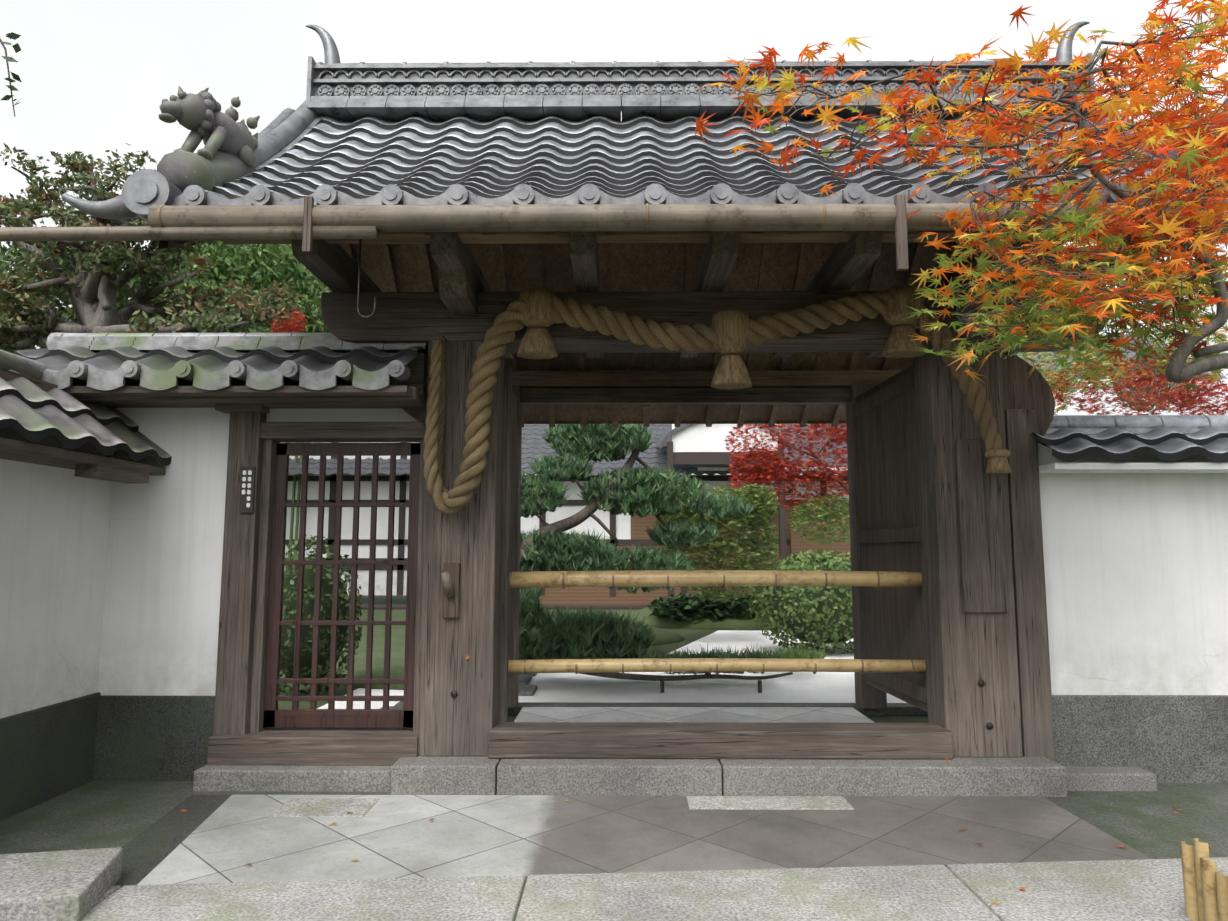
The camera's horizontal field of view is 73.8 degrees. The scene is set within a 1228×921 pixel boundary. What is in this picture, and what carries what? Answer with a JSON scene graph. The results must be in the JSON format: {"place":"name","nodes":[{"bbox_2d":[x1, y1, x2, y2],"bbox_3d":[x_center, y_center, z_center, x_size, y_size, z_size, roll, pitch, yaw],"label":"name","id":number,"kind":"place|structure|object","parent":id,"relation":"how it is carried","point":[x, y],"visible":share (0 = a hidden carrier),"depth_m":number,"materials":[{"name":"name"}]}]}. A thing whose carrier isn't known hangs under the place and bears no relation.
{"place":"outdoors","nodes":[
{"label":"outdoors","id":0,"kind":"place"},
{"bbox_2d":[0,38,14,116],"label":"twigs","id":1,"kind":"object","parent":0,"point":[3,45],"visible":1,"depth_m":3.13,"materials":[{"name":"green plant"}]},
{"bbox_2d":[1,32,21,104],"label":"leaves","id":2,"kind":"object","parent":1,"relation":"attached to","point":[14,36],"visible":0.96,"depth_m":3.11,"materials":[{"name":"green plant"}]},
{"bbox_2d":[0,692,214,820],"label":"plinth wall","id":3,"kind":"structure","parent":0,"point":[49,752],"depth_m":5.15,"materials":[{"name":"grey stone"}]},
{"bbox_2d":[0,143,304,353],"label":"tree","id":4,"kind":"object","parent":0,"point":[251,308],"depth_m":12.73,"materials":[{"name":"green plant"}]},
{"bbox_2d":[0,242,330,353],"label":"tree","id":5,"kind":"object","parent":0,"point":[17,257],"visible":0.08,"depth_m":17.19,"materials":[{"name":"green plant"}]},
{"bbox_2d":[263,306,308,332],"bbox_3d":[-7.415,-3.128,18.466,1.021,1.091,2.057,2,-7,-21],"label":"red maple","id":6,"kind":"object","parent":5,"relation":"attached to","point":[287,324],"visible":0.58,"depth_m":18.14,"materials":[{"name":"red plant"}]},
{"bbox_2d":[279,535,362,695],"bbox_3d":[-3.067,1.544,8.241,1.065,1.592,1.082,0,-6,0],"label":"shrub","id":7,"kind":"object","parent":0,"point":[308,608],"depth_m":7.97,"materials":[{"name":"green plant"}]},
{"bbox_2d":[280,424,848,609],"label":"house wall","id":8,"kind":"structure","parent":0,"point":[697,438],"depth_m":21.16,"materials":[{"name":"white paint"}]},
{"bbox_2d":[288,424,847,475],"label":"hall roof tiles","id":9,"kind":"object","parent":8,"relation":"on","point":[533,442],"visible":0.04,"depth_m":21.22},
{"bbox_2d":[532,505,850,604],"bbox_3d":[3.930,2.410,20.909,17.600,2.558,0.520,0,-6,0],"label":"fence","id":10,"kind":"object","parent":8,"relation":"attached to","point":[580,595],"visible":0.1,"depth_m":20.95,"materials":[{"name":"brown wood"}]},
{"bbox_2d":[0,0,1227,474],"label":"sky","id":11,"kind":"structure","parent":0,"point":[95,76],"materials":[{"name":"white"}]},
{"bbox_2d":[61,100,1200,354],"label":"roof verge","id":12,"kind":"structure","parent":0,"point":[279,134],"depth_m":4.35,"materials":[{"name":"tile"}]},
{"bbox_2d":[307,62,1088,121],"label":"ridge","id":13,"kind":"structure","parent":12,"relation":"on","point":[487,108],"depth_m":6.16,"materials":[{"name":"tile"}]},
{"bbox_2d":[306,21,1094,102],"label":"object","id":14,"kind":"object","parent":13,"relation":"on","point":[332,57],"visible":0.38,"depth_m":6.18,"materials":[{"name":"tile"}]},
{"bbox_2d":[348,595,927,722],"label":"ground","id":15,"kind":"structure","parent":0,"point":[885,719],"depth_m":7.16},
{"bbox_2d":[122,162,313,567],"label":"bamboo grove culms","id":16,"kind":"object","parent":15,"relation":"on","point":[297,508],"visible":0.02,"depth_m":21.01,"materials":[{"name":"green"}]},
{"bbox_2d":[145,241,326,332],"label":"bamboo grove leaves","id":17,"kind":"object","parent":16,"relation":"on","point":[251,265],"visible":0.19,"depth_m":20.74,"materials":[{"name":"green plant"}]},
{"bbox_2d":[317,688,403,708],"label":"garden path","id":18,"kind":"structure","parent":15,"relation":"on","point":[361,704],"depth_m":7.81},
{"bbox_2d":[380,673,536,708],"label":"stepping stones","id":19,"kind":"object","parent":15,"relation":"on","point":[525,689],"visible":0.02,"depth_m":8.34,"materials":[{"name":"grey stone"}]},
{"bbox_2d":[278,598,771,708],"bbox_3d":[0.698,3.226,16.122,18.000,0.900,17.700,0,-6,0],"label":"garden moss","id":20,"kind":"object","parent":15,"relation":"on","point":[675,635],"visible":0.12,"depth_m":13.61,"materials":[{"name":"green plant"}]},
{"bbox_2d":[647,591,768,623],"bbox_3d":[2.398,2.810,15.739,3.581,0.693,1.680,0,-6,0],"label":"shrub","id":21,"kind":"object","parent":20,"relation":"on","point":[680,604],"visible":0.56,"depth_m":15.15,"materials":[{"name":"green plant"}]},
{"bbox_2d":[0,408,1227,718],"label":"plaster wall","id":22,"kind":"structure","parent":15,"relation":"on","point":[110,588],"depth_m":5.25,"materials":[{"name":"white paint"}]},
{"bbox_2d":[0,368,165,482],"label":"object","id":23,"kind":"object","parent":22,"relation":"on","point":[87,465],"visible":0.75,"depth_m":4.67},
{"bbox_2d":[0,349,171,465],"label":"wall cap tiles","id":24,"kind":"object","parent":22,"relation":"attached to","point":[30,411],"visible":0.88,"depth_m":4.65,"materials":[{"name":"grey ceramic"}]},
{"bbox_2d":[44,353,426,408],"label":"roof boards","id":25,"kind":"object","parent":22,"relation":"on","point":[417,366],"visible":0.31,"depth_m":5.23,"materials":[{"name":"brown wood"}]},
{"bbox_2d":[16,333,427,390],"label":"wall roof tiles","id":26,"kind":"object","parent":25,"relation":"on","point":[265,362],"visible":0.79,"depth_m":5.10,"materials":[{"name":"black tile"}]},
{"bbox_2d":[1037,435,1227,472],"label":"wall cap boards","id":27,"kind":"object","parent":22,"relation":"on","point":[1048,462],"depth_m":5.22,"materials":[{"name":"paint"}]},
{"bbox_2d":[1034,415,1227,461],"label":"wall roof tiles","id":28,"kind":"object","parent":27,"relation":"on","point":[1122,438],"depth_m":5.23,"materials":[{"name":"black"}]},
{"bbox_2d":[0,847,1227,920],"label":"stone curb","id":29,"kind":"structure","parent":15,"relation":"on","point":[72,885],"depth_m":3.38,"materials":[{"name":"stone"}]},
{"bbox_2d":[0,781,1227,920],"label":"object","id":30,"kind":"structure","parent":15,"relation":"on","point":[116,814],"depth_m":4.49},
{"bbox_2d":[114,795,230,886],"bbox_3d":[-2.276,1.903,4.172,0.284,0.001,1.390,1,-6,-7],"label":"moss strip","id":31,"kind":"object","parent":30,"relation":"on","point":[148,850],"visible":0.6,"depth_m":4.13,"materials":[{"name":"green plant"}]},
{"bbox_2d":[137,795,1150,884],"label":"paving tiles","id":32,"kind":"object","parent":30,"relation":"on","point":[383,837],"visible":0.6,"depth_m":4.10,"materials":[{"name":"grey stone"}]},
{"bbox_2d":[268,796,853,816],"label":"paving slabs","id":33,"kind":"structure","parent":32,"relation":"in","point":[312,807],"depth_m":4.64,"materials":[{"name":"stone"}]},
{"bbox_2d":[179,654,1210,903],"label":"fallen leaves","id":34,"kind":"object","parent":32,"relation":"on","point":[797,810],"visible":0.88,"depth_m":4.29,"materials":[{"name":"orange plant"}]},
{"bbox_2d":[193,756,1156,796],"bbox_3d":[0.369,1.955,5.163,5.810,0.220,0.670,0,-6,0],"label":"gate footing","id":35,"kind":"object","parent":30,"relation":"on","point":[954,776],"visible":0.52,"depth_m":4.84,"materials":[{"name":"grey stone"}]},
{"bbox_2d":[487,722,952,758],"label":"gate sill","id":36,"kind":"structure","parent":35,"relation":"on","point":[622,740],"depth_m":5.01,"materials":[{"name":"brown wood"}]},
{"bbox_2d":[418,340,1054,761],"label":"gate posts","id":37,"kind":"object","parent":35,"relation":"on","point":[984,580],"visible":0.67,"depth_m":5.20,"materials":[{"name":"brown wood"}]},
{"bbox_2d":[442,563,459,617],"bbox_3d":[-1.027,0.819,5.167,0.100,0.340,0.030,0,-6,0],"label":"handle backplate","id":38,"kind":"object","parent":37,"relation":"attached to","point":[451,607],"visible":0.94,"depth_m":5.15,"materials":[{"name":"brown wood"}]},
{"bbox_2d":[441,571,453,597],"bbox_3d":[-1.035,0.770,5.092,0.070,0.169,0.137,0,-6,0],"label":"holder tube","id":39,"kind":"object","parent":38,"relation":"attached to","point":[447,584],"visible":1,"depth_m":5.07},
{"bbox_2d":[508,391,516,687],"bbox_3d":[-0.867,0.572,6.212,0.105,2.380,1.364,0,-6,0],"label":"gate door","id":40,"kind":"structure","parent":37,"relation":"attached to","point":[512,527],"depth_m":6.71,"materials":[{"name":"brown wood"}]},
{"bbox_2d":[357,239,992,729],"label":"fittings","id":41,"kind":"object","parent":37,"relation":"attached to","point":[981,683],"visible":1,"depth_m":4.38,"materials":[{"name":"grey metal"}]},
{"bbox_2d":[321,291,1107,404],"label":"gate lintel","id":42,"kind":"structure","parent":37,"relation":"on","point":[411,317],"depth_m":5.36,"materials":[{"name":"brown wood"}]},
{"bbox_2d":[423,285,1002,513],"bbox_3d":[0.608,-0.387,5.143,3.641,1.449,0.284,0,-6,0],"label":"rope","id":43,"kind":"object","parent":42,"relation":"attached to","point":[603,320],"visible":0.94,"depth_m":5.12,"materials":[{"name":"brown fabric"}]},
{"bbox_2d":[437,336,446,478],"bbox_3d":[-1.114,-0.307,5.256,0.091,1.008,0.086,0,-6,0],"label":"wooden post edge","id":44,"kind":"object","parent":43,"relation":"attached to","point":[441,422],"visible":0.54,"depth_m":5.24,"materials":[{"name":"brown wood"}]},
{"bbox_2d":[517,288,557,358],"bbox_3d":[-0.488,-0.876,5.207,0.266,0.424,0.216,0,-6,0],"label":"tassel","id":45,"kind":"object","parent":43,"relation":"hanging from","point":[537,343],"visible":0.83,"depth_m":5.13,"materials":[{"name":"fabric"}]},
{"bbox_2d":[526,326,548,329],"bbox_3d":[-0.486,-0.834,5.200,0.146,0.015,0.126,0,-6,0],"label":"tassel binding","id":46,"kind":"object","parent":45,"relation":"attached to","point":[530,327],"visible":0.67,"depth_m":5.15,"materials":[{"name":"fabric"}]},
{"bbox_2d":[710,309,751,389],"bbox_3d":[0.738,-0.710,5.181,0.266,0.489,0.216,0,-6,0],"label":"tassel","id":47,"kind":"object","parent":43,"relation":"hanging from","point":[731,371],"visible":0.98,"depth_m":5.10,"materials":[{"name":"fabric"}]},
{"bbox_2d":[720,352,742,356],"bbox_3d":[0.740,-0.662,5.172,0.146,0.015,0.126,0,-6,0],"label":"tassel binding","id":48,"kind":"object","parent":47,"relation":"attached to","point":[731,353],"visible":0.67,"depth_m":5.12,"materials":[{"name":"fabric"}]},
{"bbox_2d":[882,285,924,357],"bbox_3d":[1.827,-0.886,5.193,0.266,0.436,0.216,0,-6,0],"label":"tassel","id":49,"kind":"object","parent":43,"relation":"hanging from","point":[899,344],"visible":0.77,"depth_m":5.12,"materials":[{"name":"fabric"}]},
{"bbox_2d":[891,324,914,328],"bbox_3d":[1.830,-0.843,5.185,0.146,0.015,0.126,0,-6,0],"label":"tassel binding","id":50,"kind":"object","parent":49,"relation":"attached to","point":[900,325],"visible":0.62,"depth_m":5.14,"materials":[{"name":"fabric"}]},
{"bbox_2d":[985,448,1011,473],"bbox_3d":[2.387,0.000,5.088,0.154,0.158,0.150,0,-6,0],"label":"rope end tassel","id":51,"kind":"object","parent":43,"relation":"attached to","point":[998,462],"visible":0.9,"depth_m":5.04,"materials":[{"name":"fabric"}]},
{"bbox_2d":[291,230,1161,357],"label":"rafters","id":52,"kind":"object","parent":42,"relation":"on","point":[463,282],"visible":0.42,"depth_m":4.99,"materials":[{"name":"brown wood"}]},
{"bbox_2d":[220,230,1227,387],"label":"gate purlins","id":53,"kind":"object","parent":52,"relation":"on","point":[675,379],"visible":0.06,"depth_m":7.57,"materials":[{"name":"brown wood"}]},
{"bbox_2d":[342,230,1221,426],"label":"gate rafters","id":54,"kind":"object","parent":53,"relation":"on","point":[761,285],"visible":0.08,"depth_m":6.98,"materials":[{"name":"brown wood"}]},
{"bbox_2d":[74,387,425,765],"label":"wooden beams","id":55,"kind":"structure","parent":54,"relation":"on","point":[330,746],"depth_m":5.07,"materials":[{"name":"brown wood"}]},
{"bbox_2d":[213,412,424,734],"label":"wooden posts","id":56,"kind":"object","parent":55,"relation":"on","point":[242,644],"visible":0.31,"depth_m":5.26,"materials":[{"name":"brown wood"}]},
{"bbox_2d":[239,467,255,512],"bbox_3d":[-2.371,0.189,5.293,0.090,0.300,0.015,0,-6,0],"label":"sign plate","id":57,"kind":"object","parent":56,"relation":"attached to","point":[243,502],"visible":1,"depth_m":5.28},
{"bbox_2d":[242,470,251,506],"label":"sign glyphs","id":58,"kind":"object","parent":57,"relation":"attached to","point":[248,485],"visible":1,"depth_m":5.29,"materials":[{"name":"white paint"}]},
{"bbox_2d":[263,443,419,727],"bbox_3d":[-1.765,0.801,5.370,0.976,1.846,0.044,0,-6,0],"label":"lattice door","id":59,"kind":"structure","parent":56,"relation":"attached to","point":[331,716],"depth_m":5.35,"materials":[{"name":"brown wood"}]},
{"bbox_2d":[158,240,1058,354],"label":"roof bargeboards","id":60,"kind":"object","parent":54,"relation":"on","point":[165,244],"depth_m":4.37,"materials":[{"name":"brown wood"}]},
{"bbox_2d":[0,203,1227,241],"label":"bamboo gutter","id":61,"kind":"object","parent":54,"relation":"attached to","point":[231,222],"visible":0.85,"depth_m":4.19,"materials":[{"name":"brown wood"}]},
{"bbox_2d":[302,195,908,270],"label":"gutter hangers","id":62,"kind":"object","parent":61,"relation":"attached to","point":[902,263],"visible":1,"depth_m":4.16,"materials":[{"name":"brown wood"}]},
{"bbox_2d":[157,203,1150,231],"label":"bamboo gutter nodes","id":63,"kind":"object","parent":61,"relation":"on","point":[647,216],"visible":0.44,"depth_m":4.18,"materials":[{"name":"brown wood"}]},
{"bbox_2d":[567,405,802,406],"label":"rafter ends","id":64,"kind":"object","parent":54,"relation":"attached to","point":[719,405],"visible":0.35,"depth_m":7.76,"materials":[{"name":"brown wood"}]},
{"bbox_2d":[339,242,1041,423],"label":"roof boards","id":65,"kind":"object","parent":54,"relation":"on","point":[632,266],"depth_m":7.04,"materials":[{"name":"brown wood"}]},
{"bbox_2d":[145,182,1227,219],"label":"eave tiles","id":66,"kind":"object","parent":65,"relation":"on","point":[526,194],"visible":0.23,"depth_m":4.28,"materials":[{"name":"grey ceramic"}]},
{"bbox_2d":[205,114,1223,198],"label":"roof tiles","id":67,"kind":"object","parent":65,"relation":"on","point":[426,158],"visible":0.21,"depth_m":5.39,"materials":[{"name":"black tile"}]},
{"bbox_2d":[157,86,259,192],"bbox_3d":[-2.362,-1.823,4.790,0.361,0.928,0.783,0,-6,0],"label":"lion statue","id":68,"kind":"object","parent":67,"relation":"on","point":[225,154],"visible":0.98,"depth_m":4.62,"materials":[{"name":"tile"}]},
{"bbox_2d":[1179,94,1227,182],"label":"maple leaves","id":69,"kind":"object","parent":67,"relation":"on","point":[1198,95],"visible":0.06,"depth_m":4.76,"materials":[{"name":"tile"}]},
{"bbox_2d":[509,570,922,587],"bbox_3d":[0.666,0.803,5.534,2.921,0.122,0.112,0,-6,0],"label":"bamboo pole","id":70,"kind":"object","parent":37,"relation":"attached to","point":[627,578],"visible":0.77,"depth_m":5.49,"materials":[{"name":"beige wood"}]},
{"bbox_2d":[509,571,879,588],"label":"bamboo nodes","id":71,"kind":"object","parent":70,"relation":"on","point":[775,585],"visible":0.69,"depth_m":5.48,"materials":[{"name":"beige wood"}]},
{"bbox_2d":[508,658,925,673],"bbox_3d":[0.666,1.374,5.471,2.921,0.101,0.090,0,-6,0],"label":"bamboo barrier","id":72,"kind":"object","parent":37,"relation":"attached to","point":[699,665],"visible":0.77,"depth_m":5.44,"materials":[{"name":"beige wood"}]},
{"bbox_2d":[524,659,914,673],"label":"bamboo nodes","id":73,"kind":"object","parent":72,"relation":"on","point":[862,672],"visible":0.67,"depth_m":5.43,"materials":[{"name":"brown wood"}]},
{"bbox_2d":[399,355,1054,443],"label":"gate wing boards","id":74,"kind":"object","parent":37,"relation":"attached to","point":[1022,391],"visible":0.35,"depth_m":5.36,"materials":[{"name":"brown wood"}]},
{"bbox_2d":[852,365,927,712],"bbox_3d":[2.099,0.570,6.192,0.105,2.380,1.364,0,-6,-2],"label":"gate door","id":75,"kind":"structure","parent":37,"relation":"attached to","point":[888,533],"depth_m":6.13,"materials":[{"name":"brown wood"}]},
{"bbox_2d":[1180,838,1227,920],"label":"bamboo fence","id":76,"kind":"object","parent":30,"relation":"on","point":[1205,884],"visible":0.96,"depth_m":3.14,"materials":[{"name":"beige wood"}]},
{"bbox_2d":[519,424,792,692],"bbox_3d":[0.089,0.833,9.966,3.884,3.496,4.136,0,-6,0],"label":"pine","id":77,"kind":"object","parent":15,"relation":"on","point":[588,634],"depth_m":10.56,"materials":[{"name":"green plant"}]},
{"bbox_2d":[514,707,874,722],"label":"paving tiles","id":78,"kind":"object","parent":15,"relation":"on","point":[716,714],"visible":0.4,"depth_m":6.95,"materials":[{"name":"grey stone"}]},
{"bbox_2d":[508,702,927,715],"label":"stone step","id":79,"kind":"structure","parent":15,"relation":"on","point":[900,709],"depth_m":7.33,"materials":[{"name":"grey stone"}]},
{"bbox_2d":[655,482,849,603],"bbox_3d":[2.693,1.361,13.587,4.390,1.959,1.725,2,-7,-21],"label":"green maple","id":80,"kind":"object","parent":15,"relation":"on","point":[760,512],"visible":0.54,"depth_m":13.11,"materials":[{"name":"green plant"}]},
{"bbox_2d":[712,424,848,591],"bbox_3d":[3.157,0.900,14.223,3.547,4.218,2.108,0,-6,0],"label":"garden maple","id":81,"kind":"object","parent":15,"relation":"on","point":[759,474],"depth_m":14.52,"materials":[{"name":"red plant"}]},
{"bbox_2d":[1018,307,1227,414],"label":"maple","id":82,"kind":"object","parent":15,"relation":"on","point":[1056,385],"visible":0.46,"depth_m":8.05,"materials":[{"name":"red plant"}]},
{"bbox_2d":[1070,343,1185,411],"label":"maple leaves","id":83,"kind":"object","parent":82,"relation":"on","point":[1148,390],"visible":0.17,"depth_m":10.06,"materials":[{"name":"red plant"}]},
{"bbox_2d":[518,630,906,702],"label":"garden gravel","id":84,"kind":"structure","parent":0,"point":[817,687],"depth_m":8.66,"materials":[{"name":"white gravel"}]},
{"bbox_2d":[649,644,828,674],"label":"garden grass tufts","id":85,"kind":"object","parent":84,"relation":"on","point":[792,653],"visible":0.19,"depth_m":9.20,"materials":[{"name":"green plant"}]},
{"bbox_2d":[749,549,853,653],"bbox_3d":[2.981,1.984,11.663,2.105,1.473,1.845,0,-6,0],"label":"round shrub","id":86,"kind":"object","parent":84,"relation":"on","point":[776,629],"depth_m":11.15,"materials":[{"name":"green plant"}]},
{"bbox_2d":[694,0,1227,406],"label":"maple","id":87,"kind":"object","parent":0,"point":[1068,297],"depth_m":3.13,"materials":[{"name":"orange plant"}]},
{"bbox_2d":[1017,334,1227,378],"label":"maple foliage","id":88,"kind":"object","parent":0,"point":[1130,355],"depth_m":15.38,"materials":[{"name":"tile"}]},
{"bbox_2d":[1052,695,1227,782],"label":"plinth wall","id":89,"kind":"structure","parent":0,"point":[1174,738],"depth_m":5.12,"materials":[{"name":"grey stone"}]}
]}

